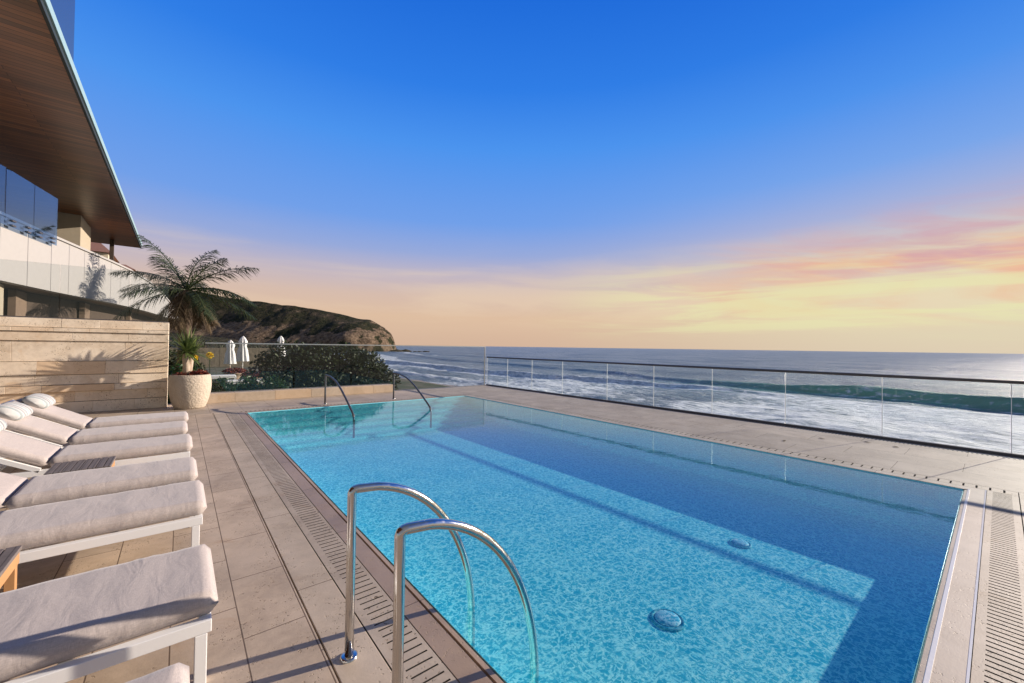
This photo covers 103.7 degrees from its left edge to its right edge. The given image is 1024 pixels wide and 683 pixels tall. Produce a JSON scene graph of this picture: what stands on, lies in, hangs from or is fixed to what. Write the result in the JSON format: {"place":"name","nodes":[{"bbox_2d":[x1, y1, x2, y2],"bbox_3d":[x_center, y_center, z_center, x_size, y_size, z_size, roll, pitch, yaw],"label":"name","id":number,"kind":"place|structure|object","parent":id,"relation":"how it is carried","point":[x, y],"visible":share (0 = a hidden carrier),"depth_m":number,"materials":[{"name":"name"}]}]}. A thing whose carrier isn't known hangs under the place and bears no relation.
{"place":"outdoors","nodes":[
{"label":"outdoors","id":0,"kind":"place"},
{"bbox_2d":[0,413,338,682],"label":"deck","id":1,"kind":"structure","parent":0,"point":[262,631],"depth_m":2.53,"materials":[{"name":"stone"}]},
{"bbox_2d":[0,545,21,591],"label":"side table","id":2,"kind":"object","parent":1,"relation":"on","point":[9,560],"visible":0.75,"depth_m":2.16,"materials":[{"name":"brown wood"}]},
{"bbox_2d":[44,456,115,474],"bbox_3d":[-4.033,1.333,3.775,0.414,0.360,0.420,1,-1,-40],"label":"side table","id":3,"kind":"object","parent":1,"relation":"on","point":[76,465],"visible":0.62,"depth_m":3.75,"materials":[{"name":"brown wood"}]},
{"bbox_2d":[0,415,187,457],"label":"sun lounger","id":4,"kind":"object","parent":1,"relation":"on","point":[52,433],"visible":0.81,"depth_m":4.91,"materials":[{"name":"grey fabric"}]},
{"bbox_2d":[0,402,32,420],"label":"headrest pillow","id":5,"kind":"object","parent":4,"relation":"on","point":[14,411],"visible":0.96,"depth_m":4.52,"materials":[{"name":"fabric"}]},
{"bbox_2d":[0,398,188,439],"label":"sun lounger","id":6,"kind":"object","parent":1,"relation":"on","point":[73,420],"visible":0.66,"depth_m":5.68,"materials":[{"name":"grey fabric"}]},
{"bbox_2d":[22,393,55,408],"bbox_3d":[-6.386,0.802,5.438,0.241,0.180,0.540,1,-1,-40],"label":"headrest pillow","id":7,"kind":"object","parent":6,"relation":"on","point":[40,400],"visible":0.97,"depth_m":5.30,"materials":[{"name":"fabric"}]},
{"bbox_2d":[0,431,192,477],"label":"sun lounger","id":8,"kind":"object","parent":1,"relation":"on","point":[22,452],"visible":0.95,"depth_m":4.16,"materials":[{"name":"grey fabric"}]},
{"bbox_2d":[0,418,6,431],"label":"headrest pillow","id":9,"kind":"object","parent":8,"relation":"on","point":[3,424],"visible":1,"depth_m":3.96,"materials":[{"name":"fabric"}]},
{"bbox_2d":[0,457,197,509],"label":"sun lounger","id":10,"kind":"object","parent":1,"relation":"on","point":[16,492],"visible":0.88,"depth_m":3.27,"materials":[{"name":"grey fabric"}]},
{"bbox_2d":[0,480,206,563],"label":"sun lounger","id":11,"kind":"object","parent":1,"relation":"on","point":[55,523],"visible":0.98,"depth_m":2.65,"materials":[{"name":"grey fabric"}]},
{"bbox_2d":[0,544,218,682],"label":"sun lounger","id":12,"kind":"object","parent":1,"relation":"on","point":[63,622],"visible":1,"depth_m":1.72,"materials":[{"name":"grey fabric"}]},
{"bbox_2d":[125,662,189,682],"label":"sun lounger","id":13,"kind":"object","parent":1,"relation":"on","point":[178,672],"visible":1,"depth_m":1.38,"materials":[{"name":"grey fabric"}]},
{"bbox_2d":[169,333,275,347],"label":"coastal slope","id":14,"kind":"structure","parent":0,"point":[215,339],"depth_m":253.57,"materials":[{"name":"green plant"}]},
{"bbox_2d":[90,242,135,270],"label":"tiled house","id":15,"kind":"structure","parent":14,"relation":"on","point":[100,249],"depth_m":49.05,"materials":[{"name":"beige paint"}]},
{"bbox_2d":[169,348,278,366],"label":"garden wall","id":16,"kind":"structure","parent":0,"point":[218,358],"depth_m":37.42,"materials":[{"name":"brown stone"}]},
{"bbox_2d":[225,379,262,384],"bbox_3d":[-12.990,2.089,19.747,1.800,0.449,0.700,1,-1,-40],"label":"garden daybed","id":17,"kind":"object","parent":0,"point":[241,381],"visible":0.2,"depth_m":19.23,"materials":[{"name":"white fabric"}]},
{"bbox_2d":[162,289,396,351],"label":"headland","id":18,"kind":"structure","parent":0,"point":[288,323],"depth_m":396.43,"materials":[{"name":"green plant"}]},
{"bbox_2d":[170,360,449,401],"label":"garden ground","id":19,"kind":"structure","parent":0,"point":[405,384],"depth_m":24.13,"materials":[{"name":"brown soil"}]},
{"bbox_2d":[168,346,176,369],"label":"garden shrub","id":20,"kind":"object","parent":19,"relation":"on","point":[171,352],"visible":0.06,"depth_m":31.93,"materials":[{"name":"green plant"}]},
{"bbox_2d":[108,234,258,371],"bbox_3d":[-12.476,-0.852,15.386,4.578,6.257,4.700,1,-1,-40],"label":"palm tree","id":21,"kind":"object","parent":19,"relation":"on","point":[185,300],"visible":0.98,"depth_m":15.08,"materials":[{"name":"green plant"}]},
{"bbox_2d":[167,361,201,403],"bbox_3d":[-8.975,1.378,10.975,1.118,1.766,1.114,1,-1,-40],"label":"garden shrub","id":22,"kind":"object","parent":19,"relation":"on","point":[173,371],"visible":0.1,"depth_m":10.82,"materials":[{"name":"green plant"}]},
{"bbox_2d":[168,357,206,376],"bbox_3d":[-20.920,1.625,25.520,2.557,1.601,1.826,1,-1,-40],"label":"garden shrub","id":23,"kind":"object","parent":19,"relation":"on","point":[173,361],"visible":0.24,"depth_m":25.53,"materials":[{"name":"green plant"}]},
{"bbox_2d":[206,352,213,373],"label":"yellow flower","id":24,"kind":"object","parent":19,"relation":"on","point":[210,354],"visible":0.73,"depth_m":10.64,"materials":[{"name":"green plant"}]},
{"bbox_2d":[196,339,225,347],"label":"garden shrub","id":25,"kind":"object","parent":19,"relation":"on","point":[221,346],"visible":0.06,"depth_m":39.99,"materials":[{"name":"green plant"}]},
{"bbox_2d":[211,374,236,379],"bbox_3d":[-16.309,2.074,22.195,1.800,0.450,0.700,1,-1,-40],"label":"garden daybed","id":26,"kind":"object","parent":19,"relation":"on","point":[223,376],"visible":0.62,"depth_m":22.16,"materials":[{"name":"white fabric"}]},
{"bbox_2d":[211,376,238,391],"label":"fern plant","id":27,"kind":"object","parent":19,"relation":"on","point":[222,383],"visible":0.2,"depth_m":11.30,"materials":[{"name":"green plant"}]},
{"bbox_2d":[223,340,236,369],"bbox_3d":[-23.302,1.109,33.281,0.838,2.470,0.838,0,-1,28],"label":"closed umbrella","id":28,"kind":"object","parent":19,"relation":"on","point":[230,357],"visible":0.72,"depth_m":33.11,"materials":[{"name":"white fabric"}]},
{"bbox_2d":[223,372,242,379],"bbox_3d":[-16.532,2.093,23.956,1.160,0.450,1.160,1,-1,-40],"label":"bowl planter","id":29,"kind":"object","parent":19,"relation":"on","point":[238,376],"visible":0.42,"depth_m":23.73,"materials":[{"name":"ceramic"}]},
{"bbox_2d":[221,367,247,373],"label":"red flowers","id":30,"kind":"object","parent":29,"relation":"in","point":[235,370],"visible":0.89,"depth_m":23.79,"materials":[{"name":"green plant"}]},
{"bbox_2d":[236,336,248,367],"bbox_3d":[-21.238,0.968,31.744,0.840,2.770,0.840,1,-1,-11],"label":"closed umbrella","id":31,"kind":"object","parent":19,"relation":"on","point":[242,354],"visible":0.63,"depth_m":31.58,"materials":[{"name":"white fabric"}]},
{"bbox_2d":[227,375,259,390],"bbox_3d":[-7.977,1.623,11.829,1.157,1.324,1.006,1,-1,-40],"label":"fern plant","id":32,"kind":"object","parent":19,"relation":"on","point":[245,386],"visible":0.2,"depth_m":11.89,"materials":[{"name":"green plant"}]},
{"bbox_2d":[235,344,263,347],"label":"garden shrub","id":33,"kind":"object","parent":19,"relation":"on","point":[254,346],"visible":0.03,"depth_m":41.57,"materials":[{"name":"green plant"}]},
{"bbox_2d":[252,374,288,389],"bbox_3d":[-7.279,1.639,12.021,1.145,1.317,1.021,1,-1,-40],"label":"fern plant","id":34,"kind":"object","parent":19,"relation":"on","point":[279,384],"visible":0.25,"depth_m":12.09,"materials":[{"name":"green plant"}]},
{"bbox_2d":[264,341,290,361],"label":"garden shrub","id":35,"kind":"object","parent":19,"relation":"on","point":[287,351],"visible":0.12,"depth_m":43.92,"materials":[{"name":"green plant"}]},
{"bbox_2d":[276,336,285,355],"bbox_3d":[-22.252,0.943,38.688,0.833,2.970,0.833,0,-1,39],"label":"closed umbrella","id":36,"kind":"object","parent":19,"relation":"on","point":[280,339],"visible":0.3,"depth_m":38.55,"materials":[{"name":"white fabric"}]},
{"bbox_2d":[245,340,342,388],"bbox_3d":[-7.460,1.163,13.992,3.094,2.539,2.047,1,-1,-40],"label":"hedge shrub","id":37,"kind":"object","parent":19,"relation":"on","point":[273,358],"visible":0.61,"depth_m":13.63,"materials":[{"name":"green plant"}]},
{"bbox_2d":[285,341,383,387],"bbox_3d":[-6.529,1.207,14.910,3.493,2.459,2.045,1,-1,-40],"label":"hedge shrub","id":38,"kind":"object","parent":19,"relation":"on","point":[343,357],"visible":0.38,"depth_m":14.61,"materials":[{"name":"green plant"}]},
{"bbox_2d":[327,345,400,389],"bbox_3d":[-5.678,1.287,15.502,2.846,2.373,1.995,1,-1,-40],"label":"hedge shrub","id":39,"kind":"object","parent":19,"relation":"on","point":[387,373],"visible":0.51,"depth_m":15.10,"materials":[{"name":"green plant"}]},
{"bbox_2d":[285,349,454,386],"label":"beach","id":40,"kind":"structure","parent":0,"point":[421,380],"depth_m":70.13,"materials":[{"name":"beige sand"}]},
{"bbox_2d":[35,385,1023,529],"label":"pool surround","id":41,"kind":"object","parent":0,"point":[994,471],"visible":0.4,"depth_m":7.35,"materials":[{"name":"stone"}]},
{"bbox_2d":[0,316,168,415],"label":"stone wall","id":42,"kind":"structure","parent":41,"relation":"on","point":[77,365],"depth_m":8.54,"materials":[{"name":"stone"}]},
{"bbox_2d":[0,259,168,322],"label":"wall glass screen","id":43,"kind":"object","parent":42,"relation":"on","point":[82,318],"depth_m":8.57,"materials":[{"name":"clear glass"}]},
{"bbox_2d":[0,0,177,321],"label":"house","id":44,"kind":"structure","parent":41,"relation":"on","point":[63,204],"depth_m":11.56,"materials":[{"name":"grey paint"}]},
{"bbox_2d":[168,374,211,409],"bbox_3d":[-7.465,1.148,9.332,0.796,0.774,0.796,1,-1,-40],"label":"stone pot","id":45,"kind":"object","parent":41,"relation":"on","point":[189,392],"visible":0.94,"depth_m":9.05,"materials":[{"name":"stone"}]},
{"bbox_2d":[160,326,213,374],"bbox_3d":[-7.469,0.236,9.305,1.171,1.213,1.293,1,-1,-40],"label":"potted yucca","id":46,"kind":"object","parent":45,"relation":"on","point":[189,348],"visible":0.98,"depth_m":9.20,"materials":[{"name":"plant"}]},
{"bbox_2d":[171,369,208,374],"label":"red succulents","id":47,"kind":"object","parent":45,"relation":"in","point":[200,372],"visible":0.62,"depth_m":9.25,"materials":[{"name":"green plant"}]},
{"bbox_2d":[207,384,392,403],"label":"stone plinth","id":48,"kind":"structure","parent":41,"relation":"on","point":[241,396],"depth_m":11.22,"materials":[{"name":"stone"}]},
{"bbox_2d":[324,374,354,437],"bbox_3d":[-4.042,1.431,9.358,0.084,1.207,2.264,1,-1,-40],"label":"handrail","id":49,"kind":"object","parent":41,"relation":"on","point":[341,390],"visible":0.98,"depth_m":9.15,"materials":[{"name":"grey metal"}]},
{"bbox_2d":[205,342,484,392],"bbox_3d":[-4.383,0.862,12.858,8.650,1.516,0.028,1,-1,-40],"label":"glass screen","id":50,"kind":"object","parent":41,"relation":"on","point":[353,344],"visible":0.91,"depth_m":12.34,"materials":[{"name":"clear glass"}]},
{"bbox_2d":[392,372,431,427],"bbox_3d":[-2.646,1.465,10.510,0.084,1.207,2.264,1,-1,-40],"label":"handrail","id":51,"kind":"object","parent":41,"relation":"on","point":[413,384],"visible":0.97,"depth_m":10.40,"materials":[{"name":"grey metal"}]},
{"bbox_2d":[486,356,1023,457],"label":"sea fence","id":52,"kind":"object","parent":41,"relation":"on","point":[1011,382],"visible":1,"depth_m":7.83,"materials":[{"name":"clear glass"}]},
{"bbox_2d":[546,393,1020,459],"bbox_3d":[5.027,1.698,8.541,0.090,0.004,18.570,1,-1,-40],"label":"edge drain","id":53,"kind":"object","parent":41,"relation":"on","point":[819,431],"visible":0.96,"depth_m":7.49,"materials":[{"name":"grey"}]},
{"bbox_2d":[50,0,1023,353],"label":"sky","id":54,"kind":"structure","parent":0,"point":[784,175],"materials":[{"name":"blue"}]},
{"bbox_2d":[334,346,1023,454],"bbox_3d":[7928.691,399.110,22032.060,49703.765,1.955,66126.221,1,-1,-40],"label":"ocean","id":55,"kind":"structure","parent":0,"point":[968,414],"depth_m":76.44,"materials":[{"name":"blue liquid"}]},
{"bbox_2d":[970,496,1023,680],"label":"deck joint bed","id":56,"kind":"object","parent":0,"point":[979,577],"depth_m":2.84,"materials":[{"name":"grey"}]},
{"bbox_2d":[213,412,391,682],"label":"deck border","id":57,"kind":"object","parent":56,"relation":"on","point":[321,597],"visible":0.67,"depth_m":2.58,"materials":[{"name":"stone"}]},
{"bbox_2d":[340,482,474,663],"bbox_3d":[-0.522,1.375,2.180,0.779,1.331,0.084,1,-1,-40],"label":"handrail","id":58,"kind":"object","parent":57,"relation":"on","point":[349,654],"visible":0.96,"depth_m":1.97,"materials":[{"name":"silver metal"}]},
{"bbox_2d":[392,518,538,682],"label":"handrail","id":59,"kind":"object","parent":57,"relation":"on","point":[480,535],"visible":0.98,"depth_m":1.60,"materials":[{"name":"silver metal"}]},
{"bbox_2d":[225,411,458,682],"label":"slot drain","id":60,"kind":"object","parent":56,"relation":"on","point":[373,613],"visible":0.93,"depth_m":2.62,"materials":[{"name":"stone"}]},
{"bbox_2d":[237,394,464,411],"bbox_3d":[-3.762,1.621,10.743,5.932,0.030,0.159,1,-1,-40],"label":"slot drain","id":61,"kind":"object","parent":56,"relation":"on","point":[346,403],"visible":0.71,"depth_m":10.34,"materials":[{"name":"stone"}]},
{"bbox_2d":[465,394,1017,495],"bbox_3d":[2.008,1.673,8.550,0.166,0.030,10.890,1,-1,-40],"label":"slot drain","id":62,"kind":"object","parent":56,"relation":"on","point":[892,471],"visible":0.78,"depth_m":5.89,"materials":[{"name":"stone"}]},
{"bbox_2d":[970,490,1023,682],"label":"slot drain","id":63,"kind":"object","parent":56,"relation":"on","point":[998,652],"visible":1,"depth_m":2.50,"materials":[{"name":"stone"}]},
{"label":"retaining base","id":64,"kind":"structure","parent":0,"visible":0},
{"bbox_2d":[238,395,986,682],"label":"pool basin","id":65,"kind":"object","parent":64,"relation":"in","point":[944,636],"visible":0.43,"depth_m":4.10,"materials":[{"name":"blue tile"}]},
{"bbox_2d":[248,396,961,682],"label":"pool water","id":66,"kind":"structure","parent":65,"relation":"in","point":[461,405],"depth_m":3.65,"materials":[{"name":"blue liquid"}]},
{"bbox_2d":[650,608,685,631],"bbox_3d":[1.208,2.149,3.122,0.256,0.025,0.256,1,-1,-40],"label":"pool light","id":67,"kind":"object","parent":65,"relation":"on","point":[666,613],"visible":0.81,"depth_m":3.10,"materials":[{"name":"silver"}]},
{"bbox_2d":[729,538,751,548],"bbox_3d":[2.477,2.182,4.365,0.218,0.025,0.218,1,-1,-40],"label":"pool light","id":68,"kind":"object","parent":65,"relation":"on","point":[738,543],"visible":0.86,"depth_m":4.33,"materials":[{"name":"silver"}]},
{"bbox_3d":[-13.879,2.115,21.608,1.160,0.420,1.160,1,-1,-40],"label":"bowl planter","id":69,"kind":"object","parent":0,"visible":0},
{"bbox_2d":[240,371,260,377],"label":"red flowers","id":70,"kind":"object","parent":69,"relation":"in","point":[245,375],"visible":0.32,"depth_m":21.32,"materials":[{"name":"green plant"}]}
]}

